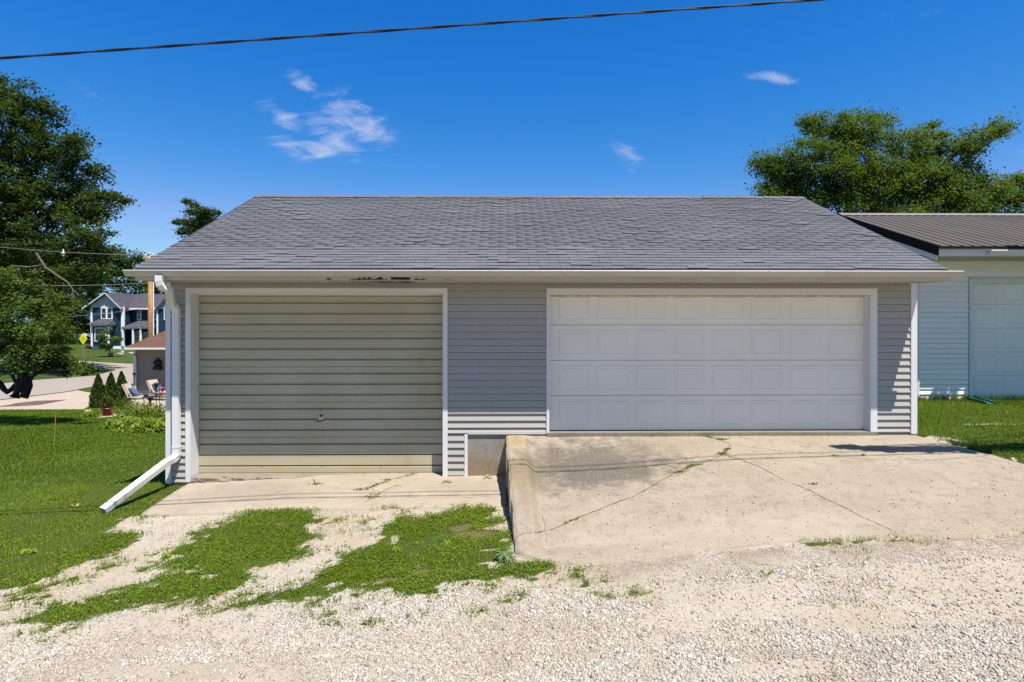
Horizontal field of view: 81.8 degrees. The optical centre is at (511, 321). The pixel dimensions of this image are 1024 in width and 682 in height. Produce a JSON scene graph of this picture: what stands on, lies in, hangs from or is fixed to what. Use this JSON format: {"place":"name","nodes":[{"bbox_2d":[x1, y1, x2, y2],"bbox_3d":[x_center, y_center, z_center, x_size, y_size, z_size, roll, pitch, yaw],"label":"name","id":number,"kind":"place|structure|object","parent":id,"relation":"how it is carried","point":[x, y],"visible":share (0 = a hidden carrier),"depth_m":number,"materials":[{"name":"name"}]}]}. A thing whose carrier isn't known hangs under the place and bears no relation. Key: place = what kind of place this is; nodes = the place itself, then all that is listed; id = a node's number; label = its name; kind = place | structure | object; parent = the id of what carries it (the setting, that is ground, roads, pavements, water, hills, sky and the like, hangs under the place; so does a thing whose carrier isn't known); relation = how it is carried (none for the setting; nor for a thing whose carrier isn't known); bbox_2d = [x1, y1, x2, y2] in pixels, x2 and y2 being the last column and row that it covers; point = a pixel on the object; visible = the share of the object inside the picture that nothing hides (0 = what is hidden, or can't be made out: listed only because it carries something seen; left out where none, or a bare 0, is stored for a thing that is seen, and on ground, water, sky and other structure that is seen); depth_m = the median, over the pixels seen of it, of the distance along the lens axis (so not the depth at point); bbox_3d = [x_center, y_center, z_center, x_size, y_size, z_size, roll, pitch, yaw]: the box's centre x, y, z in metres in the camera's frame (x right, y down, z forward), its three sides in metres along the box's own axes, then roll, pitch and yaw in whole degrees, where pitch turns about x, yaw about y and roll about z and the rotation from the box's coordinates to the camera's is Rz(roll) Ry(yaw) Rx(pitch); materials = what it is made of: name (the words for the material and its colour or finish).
{"place":"outdoors","nodes":[
{"label":"outdoors","id":0,"kind":"place"},
{"bbox_2d":[4,400,61,405],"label":"red paving","id":1,"kind":"structure","parent":0,"point":[33,403],"depth_m":29.28,"materials":[{"name":"concrete"}]},
{"bbox_2d":[0,390,89,409],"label":"neighbour driveway","id":2,"kind":"structure","parent":0,"point":[76,399],"depth_m":30.32,"materials":[{"name":"concrete"}]},
{"bbox_2d":[0,367,132,398],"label":"street","id":3,"kind":"structure","parent":0,"point":[47,386],"depth_m":40.57,"materials":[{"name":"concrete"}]},
{"bbox_2d":[0,360,132,369],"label":"side street","id":4,"kind":"structure","parent":0,"point":[114,366],"depth_m":57.09,"materials":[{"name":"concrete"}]},
{"bbox_2d":[79,334,86,360],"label":"road sign","id":5,"kind":"object","parent":4,"relation":"on","point":[82,338],"visible":1,"depth_m":61.83,"materials":[{"name":"yellow metal"}]},
{"bbox_2d":[15,308,143,319],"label":"utility line","id":6,"kind":"object","parent":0,"point":[95,314],"visible":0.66,"depth_m":70.60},
{"bbox_2d":[0,404,164,504],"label":"lawn grass","id":7,"kind":"structure","parent":0,"point":[64,417],"depth_m":14.08,"materials":[{"name":"green plant"}]},
{"bbox_2d":[86,398,164,417],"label":"garden path","id":8,"kind":"structure","parent":0,"point":[153,401],"depth_m":29.91,"materials":[{"name":"concrete"}]},
{"bbox_2d":[100,395,113,415],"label":"potted plant","id":9,"kind":"object","parent":8,"relation":"on","point":[106,409],"visible":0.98,"depth_m":22.70,"materials":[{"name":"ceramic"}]},
{"bbox_2d":[121,383,150,404],"bbox_3d":[-18.016,3.494,28.398,1.120,1.086,0.696,0,0,-9],"label":"patio chair","id":10,"kind":"object","parent":8,"relation":"on","point":[131,392],"visible":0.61,"depth_m":28.17,"materials":[{"name":"beige metal"}]},
{"bbox_2d":[142,395,158,405],"bbox_3d":[-17.105,3.753,27.962,0.720,0.484,0.720,0,0,-1],"label":"patio table","id":11,"kind":"object","parent":8,"relation":"on","point":[149,398],"visible":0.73,"depth_m":27.86,"materials":[{"name":"black metal"}]},
{"bbox_2d":[146,379,164,400],"bbox_3d":[-18.547,3.586,31.107,1.120,1.086,0.696,0,0,11],"label":"patio chair","id":12,"kind":"object","parent":8,"relation":"on","point":[151,387],"visible":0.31,"depth_m":30.91,"materials":[{"name":"beige metal"}]},
{"bbox_2d":[0,482,644,644],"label":"driveway grass","id":13,"kind":"structure","parent":0,"point":[82,534],"depth_m":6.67,"materials":[{"name":"green plant"}]},
{"bbox_2d":[0,0,823,59],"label":"overhead wire","id":14,"kind":"object","parent":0,"point":[391,30],"visible":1,"depth_m":6.31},
{"bbox_2d":[0,323,1023,681],"bbox_3d":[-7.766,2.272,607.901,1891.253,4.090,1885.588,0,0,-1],"label":"ground","id":15,"kind":"structure","parent":0,"point":[356,543],"depth_m":5.44,"materials":[{"name":"beige gravel"}]},
{"bbox_2d":[19,549,29,554],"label":"dandelion","id":16,"kind":"object","parent":15,"relation":"on","point":[22,551],"visible":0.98,"depth_m":6.82,"materials":[{"name":"green plant"}]},
{"bbox_2d":[0,264,102,398],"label":"dogwood tree","id":17,"kind":"object","parent":15,"relation":"on","point":[25,336],"visible":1,"depth_m":19.42,"materials":[{"name":"green plant"}]},
{"bbox_2d":[0,72,139,309],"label":"maple tree","id":18,"kind":"object","parent":15,"relation":"on","point":[68,209],"visible":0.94,"depth_m":48.27,"materials":[{"name":"green plant"}]},
{"bbox_2d":[6,241,148,343],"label":"shade tree","id":19,"kind":"object","parent":15,"relation":"on","point":[118,261],"visible":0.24,"depth_m":91.06,"materials":[{"name":"green plant"}]},
{"bbox_2d":[83,408,103,417],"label":"hosta plant","id":20,"kind":"object","parent":15,"relation":"on","point":[91,413],"visible":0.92,"depth_m":22.21,"materials":[{"name":"green plant"}]},
{"bbox_2d":[88,373,106,407],"bbox_3d":[-18.723,3.152,26.796,0.794,1.711,0.931,0,0,-45],"label":"arborvitae","id":21,"kind":"object","parent":15,"relation":"on","point":[98,387],"visible":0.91,"depth_m":26.65,"materials":[{"name":"green plant"}]},
{"bbox_2d":[94,327,123,351],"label":"young tree","id":22,"kind":"object","parent":15,"relation":"on","point":[114,340],"visible":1,"depth_m":67.42,"materials":[{"name":"green plant"}]},
{"bbox_2d":[101,372,120,406],"bbox_3d":[-18.376,3.155,27.184,0.906,1.761,0.929,0,0,-1],"label":"arborvitae","id":23,"kind":"object","parent":15,"relation":"on","point":[112,385],"visible":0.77,"depth_m":27.08,"materials":[{"name":"green plant"}]},
{"bbox_2d":[101,416,125,429],"bbox_3d":[-12.389,3.170,18.458,0.740,0.443,0.788,0,0,-8],"label":"hosta plant","id":24,"kind":"object","parent":15,"relation":"on","point":[108,424],"visible":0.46,"depth_m":18.34,"materials":[{"name":"green plant"}]},
{"bbox_2d":[107,412,129,421],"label":"hosta plant","id":25,"kind":"object","parent":15,"relation":"on","point":[121,417],"visible":0.12,"depth_m":19.69,"materials":[{"name":"green plant"}]},
{"bbox_2d":[108,417,129,431],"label":"hosta plant","id":26,"kind":"object","parent":15,"relation":"on","point":[116,425],"visible":0.24,"depth_m":17.79,"materials":[{"name":"green plant"}]},
{"bbox_2d":[111,396,132,411],"bbox_3d":[-16.074,3.434,24.409,0.961,0.804,0.786,0,0,-1],"label":"bush","id":27,"kind":"object","parent":15,"relation":"on","point":[121,402],"visible":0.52,"depth_m":24.30,"materials":[{"name":"green plant"}]},
{"bbox_2d":[81,293,164,348],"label":"blue house","id":28,"kind":"structure","parent":15,"relation":"on","point":[131,326],"depth_m":79.43,"materials":[{"name":"blue"}]},
{"bbox_2d":[94,327,106,341],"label":"window","id":29,"kind":"structure","parent":28,"relation":"in","point":[97,329],"depth_m":78.30,"materials":[{"name":"white paint"}]},
{"bbox_2d":[101,307,112,318],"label":"window","id":30,"kind":"structure","parent":28,"relation":"in","point":[108,315],"depth_m":79.30,"materials":[{"name":"white paint"}]},
{"bbox_2d":[136,331,138,341],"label":"window","id":31,"kind":"structure","parent":28,"relation":"in","point":[137,332],"depth_m":81.10,"materials":[{"name":"glass"}]},
{"bbox_2d":[137,310,141,319],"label":"window","id":32,"kind":"structure","parent":28,"relation":"in","point":[139,312],"depth_m":81.14,"materials":[{"name":"glass"}]},
{"bbox_2d":[114,403,131,416],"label":"flower plant","id":33,"kind":"object","parent":15,"relation":"on","point":[119,408],"visible":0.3,"depth_m":20.61,"materials":[{"name":"green plant"}]},
{"bbox_2d":[113,371,133,401],"bbox_3d":[-18.826,3.238,28.470,0.944,1.790,0.882,0,0,30],"label":"arborvitae","id":34,"kind":"object","parent":15,"relation":"on","point":[121,379],"visible":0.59,"depth_m":28.34,"materials":[{"name":"green plant"}]},
{"bbox_2d":[121,400,141,417],"bbox_3d":[-13.175,3.125,20.448,0.764,0.782,0.730,0,0,21],"label":"flower plant","id":35,"kind":"object","parent":15,"relation":"on","point":[131,409],"visible":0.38,"depth_m":20.47,"materials":[{"name":"green plant"}]},
{"bbox_2d":[113,418,150,431],"bbox_3d":[-11.308,3.079,17.515,0.908,0.511,0.905,0,0,-4],"label":"hosta plant","id":36,"kind":"object","parent":15,"relation":"on","point":[126,425],"visible":0.47,"depth_m":17.44,"materials":[{"name":"green plant"}]},
{"bbox_2d":[125,415,148,420],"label":"hosta plant","id":37,"kind":"object","parent":15,"relation":"on","point":[140,418],"visible":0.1,"depth_m":18.82,"materials":[{"name":"green plant"}]},
{"bbox_2d":[127,420,150,432],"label":"hosta plant","id":38,"kind":"object","parent":15,"relation":"on","point":[132,426],"visible":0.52,"depth_m":17.20,"materials":[{"name":"green plant"}]},
{"bbox_2d":[126,402,151,418],"bbox_3d":[-12.784,3.114,20.302,0.844,0.799,0.788,0,0,-27],"label":"flower plant","id":39,"kind":"object","parent":15,"relation":"on","point":[137,414],"visible":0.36,"depth_m":20.23,"materials":[{"name":"green plant"}]},
{"bbox_2d":[120,331,164,397],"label":"tan house","id":40,"kind":"structure","parent":15,"relation":"on","point":[147,352],"depth_m":31.89,"materials":[{"name":"plastic"}]},
{"bbox_2d":[152,357,162,370],"bbox_3d":[-19.063,2.271,31.847,0.520,0.720,0.507,0,0,-1],"label":"wall ornament","id":41,"kind":"object","parent":40,"relation":"attached to","point":[157,362],"depth_m":31.70,"materials":[{"name":"metal"}]},
{"bbox_2d":[130,276,164,293],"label":"hedgerow tree","id":42,"kind":"object","parent":15,"relation":"on","point":[156,289],"visible":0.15,"depth_m":106.67,"materials":[{"name":"green plant"}]},
{"bbox_2d":[130,419,164,433],"bbox_3d":[-10.619,3.051,17.247,0.895,0.475,0.954,0,0,-33],"label":"hosta plant","id":43,"kind":"object","parent":15,"relation":"on","point":[140,430],"visible":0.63,"depth_m":17.09,"materials":[{"name":"green plant"}]},
{"bbox_2d":[143,252,153,337],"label":"utility pole","id":44,"kind":"object","parent":15,"relation":"on","point":[150,309],"visible":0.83,"depth_m":41.68,"materials":[{"name":"brown wood"}]},
{"bbox_2d":[1,247,137,254],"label":"utility line","id":45,"kind":"object","parent":44,"relation":"attached to","point":[73,252],"visible":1,"depth_m":42.49,"materials":[{"name":"grey metal"}]},
{"bbox_2d":[28,283,143,285],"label":"utility line","id":46,"kind":"object","parent":44,"relation":"attached to","point":[85,285],"visible":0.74,"depth_m":40.74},
{"bbox_2d":[139,402,159,419],"bbox_3d":[-12.422,3.113,20.277,0.730,0.774,0.764,0,0,-22],"label":"flower plant","id":47,"kind":"object","parent":15,"relation":"on","point":[144,411],"visible":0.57,"depth_m":20.19,"materials":[{"name":"green plant"}]},
{"bbox_2d":[142,421,164,433],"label":"hosta plant","id":48,"kind":"object","parent":15,"relation":"on","point":[151,429],"visible":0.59,"depth_m":17.02,"materials":[{"name":"green plant"}]},
{"bbox_2d":[148,405,163,418],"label":"flower plant","id":49,"kind":"object","parent":15,"relation":"on","point":[152,414],"visible":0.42,"depth_m":20.15,"materials":[{"name":"green plant"}]},
{"bbox_2d":[153,382,158,408],"bbox_3d":[-13.091,2.931,21.763,0.180,1.444,0.180,0,0,-1],"label":"garden torch","id":50,"kind":"object","parent":15,"relation":"on","point":[156,384],"visible":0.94,"depth_m":21.76,"materials":[{"name":"black metal"}]},
{"bbox_2d":[153,421,164,432],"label":"hosta plant","id":51,"kind":"object","parent":15,"relation":"on","point":[158,425],"visible":0.38,"depth_m":17.03,"materials":[{"name":"green plant"}]},
{"bbox_2d":[153,415,164,421],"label":"hosta plant","id":52,"kind":"object","parent":15,"relation":"on","point":[159,419],"visible":0.17,"depth_m":18.49,"materials":[{"name":"green plant"}]},
{"bbox_2d":[157,406,164,417],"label":"flower plant","id":53,"kind":"object","parent":15,"relation":"on","point":[163,409],"visible":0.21,"depth_m":20.13,"materials":[{"name":"green plant"}]},
{"bbox_2d":[159,380,162,414],"bbox_3d":[-12.675,2.833,21.308,0.186,1.578,0.018,0,0,-1],"label":"plant hook","id":54,"kind":"object","parent":15,"relation":"on","point":[159,394],"visible":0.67,"depth_m":21.31,"materials":[{"name":"black metal"}]},
{"bbox_2d":[159,552,172,557],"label":"dandelion","id":55,"kind":"object","parent":15,"relation":"on","point":[164,554],"visible":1,"depth_m":6.55,"materials":[{"name":"green plant"}]},
{"bbox_2d":[154,197,223,332],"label":"pine tree","id":56,"kind":"object","parent":15,"relation":"on","point":[202,218],"visible":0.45,"depth_m":54.30,"materials":[{"name":"green plant"}]},
{"bbox_2d":[140,473,505,516],"bbox_3d":[-2.577,2.551,8.574,4.984,0.349,1.502,0,0,-1],"label":"concrete pad","id":57,"kind":"object","parent":15,"relation":"on","point":[410,491],"visible":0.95,"depth_m":8.36,"materials":[{"name":"beige concrete"}]},
{"bbox_2d":[308,436,865,522],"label":"weeds","id":58,"kind":"object","parent":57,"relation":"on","point":[719,453],"visible":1,"depth_m":8.39,"materials":[{"name":"green plant"}]},
{"bbox_2d":[389,546,400,551],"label":"dandelion","id":59,"kind":"object","parent":15,"relation":"on","point":[394,548],"visible":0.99,"depth_m":6.43,"materials":[{"name":"green plant"}]},
{"bbox_2d":[493,550,516,563],"bbox_3d":[-0.076,2.408,6.077,0.268,0.085,0.294,0,0,-1],"label":"thistle","id":60,"kind":"object","parent":15,"relation":"on","point":[507,555],"visible":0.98,"depth_m":6.03,"materials":[{"name":"green plant"}]},
{"bbox_2d":[100,194,963,512],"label":"garage","id":61,"kind":"structure","parent":15,"relation":"on","point":[308,336],"depth_m":9.32,"materials":[{"name":"grey plastic"}]},
{"bbox_2d":[199,295,442,473],"bbox_3d":[-3.003,0.954,9.357,3.903,2.866,0.114,0,0,-1],"label":"ribbed door","id":62,"kind":"structure","parent":61,"relation":"in","point":[289,383],"depth_m":9.35,"materials":[{"name":"beige metal"}]},
{"bbox_2d":[549,297,862,430],"bbox_3d":[3.068,0.621,9.335,5.026,2.186,0.037,0,0,-1],"label":"panelled door","id":63,"kind":"structure","parent":61,"relation":"in","point":[616,363],"depth_m":9.32,"materials":[{"name":"white metal"}]},
{"bbox_2d":[565,528,1022,618],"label":"grass","id":64,"kind":"structure","parent":15,"relation":"on","point":[607,582],"depth_m":5.51,"materials":[{"name":"green plant"}]},
{"bbox_2d":[742,100,1023,213],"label":"ash tree","id":65,"kind":"object","parent":15,"relation":"on","point":[904,188],"visible":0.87,"depth_m":32.41,"materials":[{"name":"green plant"}]},
{"bbox_2d":[837,213,1023,399],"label":"white garage","id":66,"kind":"structure","parent":15,"relation":"on","point":[970,331],"depth_m":13.16,"materials":[{"name":"plastic"}]},
{"bbox_2d":[973,283,1023,398],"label":"panelled door","id":67,"kind":"structure","parent":66,"relation":"in","point":[998,308],"depth_m":13.25,"materials":[{"name":"metal"}]},
{"bbox_2d":[917,398,1023,461],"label":"grass","id":68,"kind":"structure","parent":15,"relation":"on","point":[938,410],"depth_m":10.27,"materials":[{"name":"green plant"}]},
{"bbox_2d":[917,393,1023,401],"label":"tall grass","id":69,"kind":"structure","parent":15,"relation":"on","point":[943,397],"depth_m":13.05,"materials":[{"name":"green plant"}]},
{"bbox_2d":[968,395,996,404],"bbox_3d":[10.150,1.686,12.890,0.220,0.089,0.984,0,0,12],"label":"splash tray","id":70,"kind":"object","parent":15,"relation":"on","point":[981,400],"visible":0.84,"depth_m":12.71,"materials":[{"name":"green plastic"}]},
{"bbox_2d":[979,170,1023,212],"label":"ash tree","id":71,"kind":"object","parent":15,"relation":"on","point":[1015,201],"visible":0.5,"depth_m":42.32,"materials":[{"name":"green plant"}]},
{"bbox_2d":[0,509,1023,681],"bbox_3d":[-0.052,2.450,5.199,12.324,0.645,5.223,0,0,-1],"label":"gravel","id":72,"kind":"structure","parent":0,"point":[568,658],"depth_m":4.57,"materials":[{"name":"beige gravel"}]},
{"bbox_2d":[0,0,1023,321],"label":"sky","id":73,"kind":"structure","parent":0,"point":[671,103],"materials":[{"name":"blue"}]},
{"bbox_2d":[506,435,1023,565],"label":"driveway","id":74,"kind":"structure","parent":0,"point":[545,494],"depth_m":7.32,"materials":[{"name":"concrete"}]},
{"bbox_2d":[534,436,1017,552],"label":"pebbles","id":75,"kind":"object","parent":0,"point":[765,503],"visible":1,"depth_m":7.00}
]}

